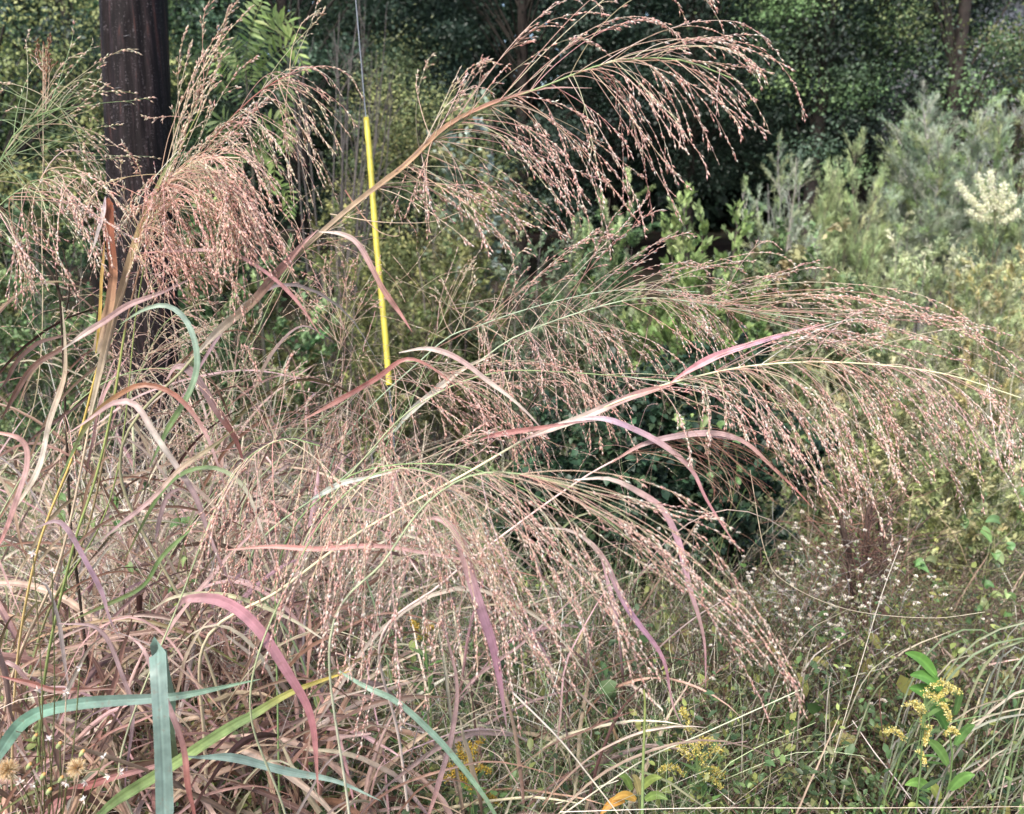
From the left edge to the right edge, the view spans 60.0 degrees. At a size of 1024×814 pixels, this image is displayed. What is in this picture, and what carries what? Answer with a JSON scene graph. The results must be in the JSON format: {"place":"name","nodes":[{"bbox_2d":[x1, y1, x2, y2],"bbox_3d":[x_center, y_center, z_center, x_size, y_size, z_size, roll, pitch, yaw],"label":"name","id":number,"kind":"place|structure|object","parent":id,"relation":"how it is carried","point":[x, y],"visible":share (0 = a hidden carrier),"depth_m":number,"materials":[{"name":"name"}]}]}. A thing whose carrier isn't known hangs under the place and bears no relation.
{"place":"outdoors","nodes":[
{"label":"outdoors","id":0,"kind":"place"},
{"bbox_2d":[0,172,1023,813],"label":"ground","id":1,"kind":"structure","parent":0,"point":[722,244],"depth_m":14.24,"materials":[{"name":"plant"}]},
{"bbox_2d":[0,33,57,475],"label":"grass stalk","id":2,"kind":"object","parent":1,"relation":"on","point":[45,69],"depth_m":1.91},
{"bbox_2d":[0,235,105,796],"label":"dead twig","id":3,"kind":"object","parent":1,"relation":"on","point":[60,297],"visible":0.69,"depth_m":1.81,"materials":[{"name":"brown plant"}]},
{"bbox_2d":[0,169,115,517],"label":"shrub","id":4,"kind":"object","parent":1,"relation":"on","point":[6,317],"visible":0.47,"depth_m":6.25,"materials":[{"name":"green plant"}]},
{"bbox_2d":[0,549,123,813],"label":"faded daisy plant","id":5,"kind":"object","parent":1,"relation":"on","point":[8,768],"visible":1,"depth_m":1.33,"materials":[{"name":"beige plant"}]},
{"bbox_2d":[39,433,84,744],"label":"vine","id":6,"kind":"object","parent":1,"relation":"on","point":[62,516],"visible":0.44,"depth_m":2.06,"materials":[{"name":"green plant"}]},
{"bbox_2d":[0,150,137,317],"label":"grass stalk","id":7,"kind":"object","parent":1,"relation":"on","point":[24,257],"depth_m":1.50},
{"bbox_2d":[0,20,160,243],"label":"grass stalk","id":8,"kind":"object","parent":1,"relation":"on","point":[39,109],"depth_m":1.57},
{"bbox_2d":[0,0,239,381],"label":"tree","id":9,"kind":"object","parent":1,"relation":"on","point":[9,76],"visible":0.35,"depth_m":10.05,"materials":[{"name":"green plant"}]},
{"bbox_2d":[0,368,240,515],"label":"grass stalk","id":10,"kind":"object","parent":1,"relation":"on","point":[168,409],"depth_m":1.64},
{"bbox_2d":[17,217,227,646],"bbox_3d":[-1.129,0.288,2.479,0.841,1.616,0.370,3,14,11],"label":"grass stalk","id":11,"kind":"object","parent":1,"relation":"on","point":[149,330],"depth_m":2.34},
{"bbox_2d":[9,0,255,761],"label":"grass stalk","id":12,"kind":"object","parent":1,"relation":"on","point":[198,111],"depth_m":1.55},
{"bbox_2d":[0,0,281,308],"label":"tree","id":13,"kind":"object","parent":1,"relation":"on","point":[94,280],"visible":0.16,"depth_m":13.00,"materials":[{"name":"green plant"}]},
{"bbox_2d":[99,0,185,589],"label":"utility pole","id":14,"kind":"object","parent":1,"relation":"on","point":[140,25],"visible":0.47,"depth_m":3.97,"materials":[{"name":"brown wood"}]},
{"bbox_2d":[59,292,247,647],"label":"grass stalk","id":15,"kind":"object","parent":1,"relation":"on","point":[198,330],"depth_m":2.11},
{"bbox_2d":[90,482,222,769],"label":"vine","id":16,"kind":"object","parent":1,"relation":"on","point":[181,520],"visible":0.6,"depth_m":2.02,"materials":[{"name":"green plant"}]},
{"bbox_2d":[0,148,320,738],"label":"grass stalk","id":17,"kind":"object","parent":1,"relation":"on","point":[114,298],"depth_m":1.44,"materials":[{"name":"plant"}]},
{"bbox_2d":[0,0,352,252],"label":"tree","id":18,"kind":"object","parent":1,"relation":"on","point":[175,10],"visible":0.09,"depth_m":17.78,"materials":[{"name":"green plant"}]},
{"bbox_2d":[13,0,363,787],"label":"grass stalk","id":19,"kind":"object","parent":1,"relation":"on","point":[285,120],"depth_m":1.62,"materials":[{"name":"plant"}]},
{"bbox_2d":[0,272,395,813],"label":"grass clump","id":20,"kind":"object","parent":1,"relation":"on","point":[177,471],"visible":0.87,"depth_m":1.73,"materials":[{"name":"plant"}]},
{"bbox_2d":[82,143,347,518],"bbox_3d":[-2.128,-0.473,6.347,1.653,2.714,1.460,-9,16,-31],"label":"shrub","id":21,"kind":"object","parent":1,"relation":"on","point":[312,358],"visible":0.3,"depth_m":6.21,"materials":[{"name":"green plant"}]},
{"bbox_2d":[139,300,328,646],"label":"grass stalk","id":22,"kind":"object","parent":1,"relation":"on","point":[214,419],"depth_m":2.45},
{"bbox_2d":[118,344,371,813],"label":"grass stalk","id":23,"kind":"object","parent":1,"relation":"on","point":[264,504],"depth_m":1.43,"materials":[{"name":"plant"}]},
{"bbox_2d":[0,458,501,813],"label":"dead leaves","id":24,"kind":"object","parent":1,"relation":"on","point":[209,804],"visible":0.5,"depth_m":1.90,"materials":[{"name":"brown plant"}]},
{"bbox_2d":[149,344,355,707],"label":"grass stalk","id":25,"kind":"object","parent":1,"relation":"on","point":[227,477],"depth_m":1.91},
{"bbox_2d":[204,0,311,572],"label":"pinnate sapling","id":26,"kind":"object","parent":1,"relation":"on","point":[286,33],"visible":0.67,"depth_m":4.63,"materials":[{"name":"green plant"}]},
{"bbox_2d":[47,0,508,306],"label":"tree","id":27,"kind":"object","parent":1,"relation":"on","point":[316,53],"visible":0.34,"depth_m":13.87,"materials":[{"name":"green plant"}]},
{"bbox_2d":[199,209,365,730],"bbox_3d":[-0.593,0.296,2.241,0.553,1.567,0.291,7,16,26],"label":"grass stalk","id":28,"kind":"object","parent":1,"relation":"on","point":[264,324],"depth_m":2.06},
{"bbox_2d":[0,522,603,813],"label":"grass clump","id":29,"kind":"object","parent":1,"relation":"on","point":[162,698],"visible":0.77,"depth_m":1.52,"materials":[{"name":"plant"}]},
{"bbox_2d":[248,197,444,509],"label":"shrub","id":30,"kind":"object","parent":1,"relation":"on","point":[381,402],"visible":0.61,"depth_m":6.59,"materials":[{"name":"green plant"}]},
{"bbox_2d":[275,0,417,444],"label":"bare sapling","id":31,"kind":"object","parent":1,"relation":"on","point":[343,187],"visible":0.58,"depth_m":7.96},
{"bbox_2d":[279,251,419,584],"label":"grass stalk","id":32,"kind":"object","parent":1,"relation":"on","point":[343,336],"depth_m":2.43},
{"bbox_2d":[0,157,703,771],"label":"seed tangle","id":33,"kind":"object","parent":1,"relation":"on","point":[330,455],"visible":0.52,"depth_m":2.08,"materials":[{"name":"plant"}]},
{"bbox_2d":[211,0,556,257],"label":"tree","id":34,"kind":"object","parent":1,"relation":"on","point":[332,18],"visible":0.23,"depth_m":17.46,"materials":[{"name":"green plant"}]},
{"bbox_2d":[355,0,415,693],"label":"guy wire","id":35,"kind":"object","parent":1,"relation":"on","point":[376,244],"visible":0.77,"depth_m":3.12,"materials":[{"name":"yellow plastic"}]},
{"bbox_2d":[249,467,528,813],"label":"grass stalk","id":36,"kind":"object","parent":1,"relation":"on","point":[379,602],"depth_m":1.27,"materials":[{"name":"plant"}]},
{"bbox_2d":[239,360,608,810],"bbox_3d":[-0.154,0.497,1.921,0.670,1.266,0.540,10,17,34],"label":"grass stalk","id":37,"kind":"object","parent":1,"relation":"on","point":[479,404],"depth_m":1.75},
{"bbox_2d":[409,619,442,807],"bbox_3d":[-0.193,0.777,2.049,0.095,0.649,0.092,5,15,20],"label":"goldenrod","id":38,"kind":"object","parent":1,"relation":"on","point":[419,650],"visible":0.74,"depth_m":2.00,"materials":[{"name":"green plant"}]},
{"bbox_2d":[295,2,561,391],"bbox_3d":[-1.081,-2.260,10.330,3.475,4.425,3.720,0,14,0],"label":"tree","id":39,"kind":"object","parent":1,"relation":"on","point":[389,251],"visible":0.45,"depth_m":10.08,"materials":[{"name":"green plant"}]},
{"bbox_2d":[339,247,523,683],"bbox_3d":[-0.221,0.308,2.470,0.416,1.483,0.439,-13,19,-42],"label":"grass stalk","id":40,"kind":"object","parent":1,"relation":"on","point":[404,394],"depth_m":2.35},
{"bbox_2d":[274,424,590,813],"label":"grass stalk","id":41,"kind":"object","parent":1,"relation":"on","point":[447,511],"depth_m":1.52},
{"bbox_2d":[343,176,531,489],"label":"shrub","id":42,"kind":"object","parent":1,"relation":"on","point":[432,269],"visible":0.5,"depth_m":7.14,"materials":[{"name":"green plant"}]},
{"bbox_2d":[67,347,818,813],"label":"grass clump","id":43,"kind":"object","parent":1,"relation":"on","point":[487,625],"visible":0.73,"depth_m":1.53,"materials":[{"name":"plant"}]},
{"bbox_2d":[0,0,923,232],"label":"woods","id":44,"kind":"object","parent":1,"relation":"on","point":[713,215],"visible":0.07,"depth_m":23.79,"materials":[{"name":"green plant"}]},
{"bbox_2d":[118,0,807,811],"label":"grass stalk","id":45,"kind":"object","parent":1,"relation":"on","point":[296,254],"depth_m":1.48,"materials":[{"name":"plant"}]},
{"bbox_2d":[443,738,502,813],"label":"goldenrod","id":46,"kind":"object","parent":1,"relation":"on","point":[482,768],"visible":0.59,"depth_m":1.84,"materials":[{"name":"yellow plant"}]},
{"bbox_2d":[422,82,532,428],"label":"shrub","id":47,"kind":"object","parent":1,"relation":"on","point":[486,194],"visible":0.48,"depth_m":8.60,"materials":[{"name":"green plant"}]},
{"bbox_2d":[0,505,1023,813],"bbox_3d":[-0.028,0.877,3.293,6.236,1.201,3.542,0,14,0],"label":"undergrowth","id":48,"kind":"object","parent":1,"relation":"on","point":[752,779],"visible":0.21,"depth_m":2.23,"materials":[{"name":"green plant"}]},
{"bbox_2d":[641,689,645,813],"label":"single stem","id":49,"kind":"object","parent":48,"relation":"on","point":[643,764],"visible":0.99,"depth_m":1.66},
{"bbox_2d":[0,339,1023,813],"bbox_3d":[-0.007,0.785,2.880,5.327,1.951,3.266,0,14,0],"label":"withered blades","id":50,"kind":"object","parent":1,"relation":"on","point":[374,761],"visible":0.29,"depth_m":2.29,"materials":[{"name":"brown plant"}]},
{"bbox_2d":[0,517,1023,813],"bbox_3d":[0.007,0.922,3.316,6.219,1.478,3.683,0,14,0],"label":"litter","id":51,"kind":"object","parent":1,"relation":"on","point":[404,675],"visible":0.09,"depth_m":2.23,"materials":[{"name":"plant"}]},
{"bbox_2d":[509,690,618,813],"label":"single stem","id":52,"kind":"object","parent":51,"relation":"on","point":[539,718],"visible":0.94,"depth_m":1.68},
{"bbox_2d":[0,538,1023,813],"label":"broadleaf weeds","id":53,"kind":"object","parent":1,"relation":"on","point":[902,684],"visible":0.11,"depth_m":2.41,"materials":[{"name":"green plant"}]},
{"bbox_2d":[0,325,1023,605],"bbox_3d":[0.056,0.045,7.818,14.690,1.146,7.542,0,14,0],"label":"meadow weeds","id":54,"kind":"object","parent":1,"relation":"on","point":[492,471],"visible":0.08,"depth_m":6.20,"materials":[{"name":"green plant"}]},
{"bbox_2d":[313,0,726,278],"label":"tree","id":55,"kind":"object","parent":1,"relation":"on","point":[521,52],"visible":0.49,"depth_m":15.17,"materials":[{"name":"green plant"}]},
{"bbox_2d":[422,196,636,466],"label":"shrub","id":56,"kind":"object","parent":1,"relation":"on","point":[570,286],"visible":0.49,"depth_m":6.95,"materials":[{"name":"green plant"}]},
{"bbox_2d":[299,370,783,792],"bbox_3d":[0.035,0.512,1.891,0.914,1.244,0.383,0,14,0],"label":"grass stalk","id":57,"kind":"object","parent":1,"relation":"on","point":[499,398],"depth_m":1.67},
{"bbox_2d":[483,597,615,740],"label":"white flowered weed","id":58,"kind":"object","parent":1,"relation":"on","point":[554,644],"visible":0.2,"depth_m":2.58,"materials":[{"name":"green plant"}]},
{"bbox_2d":[328,228,779,777],"bbox_3d":[0.089,0.356,1.998,1.009,1.496,0.433,0,14,0],"label":"grass stalk","id":59,"kind":"object","parent":1,"relation":"on","point":[574,297],"depth_m":1.91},
{"bbox_2d":[328,470,808,813],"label":"grass stalk","id":60,"kind":"object","parent":1,"relation":"on","point":[628,527],"depth_m":1.17,"materials":[{"name":"plant"}]},
{"bbox_2d":[378,427,811,813],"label":"grass stalk","id":61,"kind":"object","parent":1,"relation":"on","point":[691,434],"depth_m":1.40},
{"bbox_2d":[471,367,720,638],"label":"shrub","id":62,"kind":"object","parent":1,"relation":"on","point":[653,424],"visible":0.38,"depth_m":3.56,"materials":[{"name":"green plant"}]},
{"bbox_2d":[426,0,777,252],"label":"tree","id":63,"kind":"object","parent":1,"relation":"on","point":[615,183],"visible":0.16,"depth_m":18.61,"materials":[{"name":"green plant"}]},
{"bbox_2d":[538,167,676,462],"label":"shrub","id":64,"kind":"object","parent":1,"relation":"on","point":[631,237],"visible":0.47,"depth_m":7.56,"materials":[{"name":"green plant"}]},
{"bbox_2d":[198,307,1023,813],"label":"grass stalk","id":65,"kind":"object","parent":1,"relation":"on","point":[826,401],"depth_m":1.45,"materials":[{"name":"plant"}]},
{"bbox_2d":[538,526,716,699],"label":"white flowered weed","id":66,"kind":"object","parent":1,"relation":"on","point":[620,565],"visible":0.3,"depth_m":2.87,"materials":[{"name":"green plant"}]},
{"bbox_2d":[600,773,667,813],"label":"plant","id":67,"kind":"object","parent":1,"relation":"on","point":[649,780],"visible":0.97,"depth_m":1.84,"materials":[{"name":"green plant"}]},
{"bbox_2d":[249,199,1023,778],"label":"grass stalk","id":68,"kind":"object","parent":1,"relation":"on","point":[747,311],"depth_m":1.74,"materials":[{"name":"plant"}]},
{"bbox_2d":[531,325,842,615],"bbox_3d":[0.713,0.357,4.031,1.305,1.494,1.410,0,14,0],"label":"shrub","id":69,"kind":"object","parent":1,"relation":"on","point":[640,470],"visible":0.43,"depth_m":3.64,"materials":[{"name":"green plant"}]},
{"bbox_2d":[658,706,725,813],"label":"goldenrod","id":70,"kind":"object","parent":1,"relation":"on","point":[698,761],"visible":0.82,"depth_m":1.95,"materials":[{"name":"yellow plant"}]},
{"bbox_2d":[617,603,769,754],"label":"white flowered weed","id":71,"kind":"object","parent":1,"relation":"on","point":[689,673],"visible":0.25,"depth_m":2.43,"materials":[{"name":"green plant"}]},
{"bbox_2d":[617,181,776,513],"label":"shrub","id":72,"kind":"object","parent":1,"relation":"on","point":[665,334],"visible":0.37,"depth_m":6.01,"materials":[{"name":"green plant"}]},
{"bbox_2d":[672,403,742,599],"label":"vine","id":73,"kind":"object","parent":1,"relation":"on","point":[720,424],"visible":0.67,"depth_m":3.01,"materials":[{"name":"green plant"}]},
{"bbox_2d":[501,0,919,271],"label":"tree","id":74,"kind":"object","parent":1,"relation":"on","point":[714,179],"visible":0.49,"depth_m":14.30,"materials":[{"name":"green plant"}]},
{"bbox_2d":[625,524,837,718],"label":"white flowered weed","id":75,"kind":"object","parent":1,"relation":"on","point":[748,576],"visible":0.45,"depth_m":2.62,"materials":[{"name":"green plant"}]},
{"bbox_2d":[471,515,1023,813],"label":"weed patch","id":76,"kind":"object","parent":1,"relation":"on","point":[895,703],"visible":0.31,"depth_m":2.48,"materials":[{"name":"green plant"}]},
{"bbox_2d":[679,554,871,761],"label":"white flowered weed","id":77,"kind":"object","parent":1,"relation":"on","point":[774,653],"visible":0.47,"depth_m":2.44,"materials":[{"name":"green plant"}]},
{"bbox_2d":[714,130,850,333],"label":"shrub","id":78,"kind":"object","parent":1,"relation":"on","point":[794,224],"visible":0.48,"depth_m":9.39,"materials":[{"name":"green plant"}]},
{"bbox_2d":[665,216,901,457],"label":"shrub","id":79,"kind":"object","parent":1,"relation":"on","point":[778,235],"visible":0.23,"depth_m":7.48,"materials":[{"name":"green plant"}]},
{"bbox_2d":[711,501,870,703],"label":"white flowered weed","id":80,"kind":"object","parent":1,"relation":"on","point":[797,608],"visible":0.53,"depth_m":2.67,"materials":[{"name":"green plant"}]},
{"bbox_2d":[562,806,1023,811],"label":"single stem","id":81,"kind":"object","parent":1,"relation":"on","point":[765,807],"visible":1,"depth_m":1.57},
{"bbox_2d":[647,0,941,250],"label":"tree","id":82,"kind":"object","parent":1,"relation":"on","point":[753,163],"visible":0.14,"depth_m":18.60,"materials":[{"name":"green plant"}]},
{"bbox_2d":[684,0,971,321],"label":"tree","id":83,"kind":"object","parent":1,"relation":"on","point":[816,86],"visible":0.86,"depth_m":12.65,"materials":[{"name":"green plant"}]},
{"bbox_2d":[724,607,954,812],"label":"grass clump","id":84,"kind":"object","parent":1,"relation":"on","point":[828,694],"visible":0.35,"depth_m":2.17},
{"bbox_2d":[738,563,948,780],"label":"white flowered weed","id":85,"kind":"object","parent":1,"relation":"on","point":[780,615],"visible":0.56,"depth_m":2.35,"materials":[{"name":"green plant"}]},
{"bbox_2d":[727,308,970,578],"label":"shrub","id":86,"kind":"object","parent":1,"relation":"on","point":[862,419],"visible":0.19,"depth_m":5.18,"materials":[{"name":"green plant"}]},
{"bbox_2d":[786,488,923,684],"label":"white flowered weed","id":87,"kind":"object","parent":1,"relation":"on","point":[857,570],"visible":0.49,"depth_m":2.79,"materials":[{"name":"green plant"}]},
{"bbox_2d":[689,0,1023,296],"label":"tree","id":88,"kind":"object","parent":1,"relation":"on","point":[976,6],"visible":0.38,"depth_m":13.60,"materials":[{"name":"green plant"}]},
{"bbox_2d":[816,545,899,813],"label":"single stem","id":89,"kind":"object","parent":1,"relation":"on","point":[860,664],"visible":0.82,"depth_m":2.05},
{"bbox_2d":[801,126,923,407],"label":"shrub","id":90,"kind":"object","parent":1,"relation":"on","point":[827,207],"visible":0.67,"depth_m":9.54,"materials":[{"name":"green plant"}]},
{"bbox_2d":[759,453,972,698],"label":"dead shrub","id":91,"kind":"object","parent":1,"relation":"on","point":[868,517],"visible":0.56,"depth_m":2.88,"materials":[{"name":"brown plant"}]},
{"bbox_2d":[788,516,975,732],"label":"white flowered weed","id":92,"kind":"object","parent":1,"relation":"on","point":[858,585],"visible":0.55,"depth_m":2.62,"materials":[{"name":"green plant"}]},
{"bbox_2d":[783,377,1023,610],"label":"shrub","id":93,"kind":"object","parent":1,"relation":"on","point":[1004,529],"visible":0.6,"depth_m":4.24,"materials":[{"name":"green plant"}]},
{"bbox_2d":[804,210,1012,459],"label":"shrub","id":94,"kind":"object","parent":1,"relation":"on","point":[927,253],"visible":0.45,"depth_m":7.51,"materials":[{"name":"green plant"}]},
{"bbox_2d":[808,0,1023,333],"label":"tree","id":95,"kind":"object","parent":1,"relation":"on","point":[956,62],"visible":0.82,"depth_m":11.96,"materials":[{"name":"green plant"}]},
{"bbox_2d":[882,678,962,813],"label":"goldenrod","id":96,"kind":"object","parent":1,"relation":"on","point":[925,706],"visible":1,"depth_m":1.75,"materials":[{"name":"yellow plant"}]},
{"bbox_2d":[832,80,1023,390],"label":"shrub","id":97,"kind":"object","parent":1,"relation":"on","point":[951,218],"visible":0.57,"depth_m":9.81,"materials":[{"name":"green plant"}]},
{"bbox_2d":[840,556,1022,724],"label":"white flowered weed","id":98,"kind":"object","parent":1,"relation":"on","point":[918,624],"visible":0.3,"depth_m":2.69,"materials":[{"name":"green plant"}]},
{"bbox_2d":[845,3,1023,256],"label":"tree","id":99,"kind":"object","parent":1,"relation":"on","point":[1017,147],"visible":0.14,"depth_m":15.79,"materials":[{"name":"green plant"}]},
{"bbox_2d":[905,651,974,813],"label":"broadleaf plant","id":100,"kind":"object","parent":1,"relation":"on","point":[928,675],"visible":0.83,"depth_m":1.84,"materials":[{"name":"green plant"}]},
{"bbox_2d":[865,0,1023,241],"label":"tree","id":101,"kind":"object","parent":1,"relation":"on","point":[1017,4],"depth_m":19.03,"materials":[{"name":"green plant"}]},
{"bbox_2d":[875,620,1023,813],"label":"grass clump","id":102,"kind":"object","parent":1,"relation":"on","point":[978,725],"visible":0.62,"depth_m":2.01,"materials":[{"name":"plant"}]},
{"bbox_2d":[913,555,1023,691],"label":"vine","id":103,"kind":"object","parent":1,"relation":"on","point":[919,563],"visible":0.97,"depth_m":2.56,"materials":[{"name":"green plant"}]},
{"bbox_2d":[915,230,1023,494],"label":"shrub","id":104,"kind":"object","parent":1,"relation":"on","point":[1014,322],"visible":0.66,"depth_m":6.80,"materials":[{"name":"green plant"}]},
{"bbox_2d":[927,487,1023,661],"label":"vine","id":105,"kind":"object","parent":1,"relation":"on","point":[987,534],"visible":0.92,"depth_m":2.64,"materials":[{"name":"green plant"}]},
{"bbox_2d":[937,168,1023,475],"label":"flowering shrub","id":106,"kind":"object","parent":1,"relation":"on","point":[990,199],"visible":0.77,"depth_m":7.19,"materials":[{"name":"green plant"}]},
{"bbox_2d":[948,83,1023,408],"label":"shrub","id":107,"kind":"object","parent":1,"relation":"on","point":[1015,230],"visible":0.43,"depth_m":9.19,"materials":[{"name":"green plant"}]},
{"bbox_2d":[181,513,901,813],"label":"fine grass","id":108,"kind":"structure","parent":0,"point":[585,750],"depth_m":2.25,"materials":[{"name":"plant"}]},
{"bbox_2d":[562,690,799,813],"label":"single stem","id":109,"kind":"object","parent":108,"relation":"on","point":[582,800],"visible":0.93,"depth_m":1.71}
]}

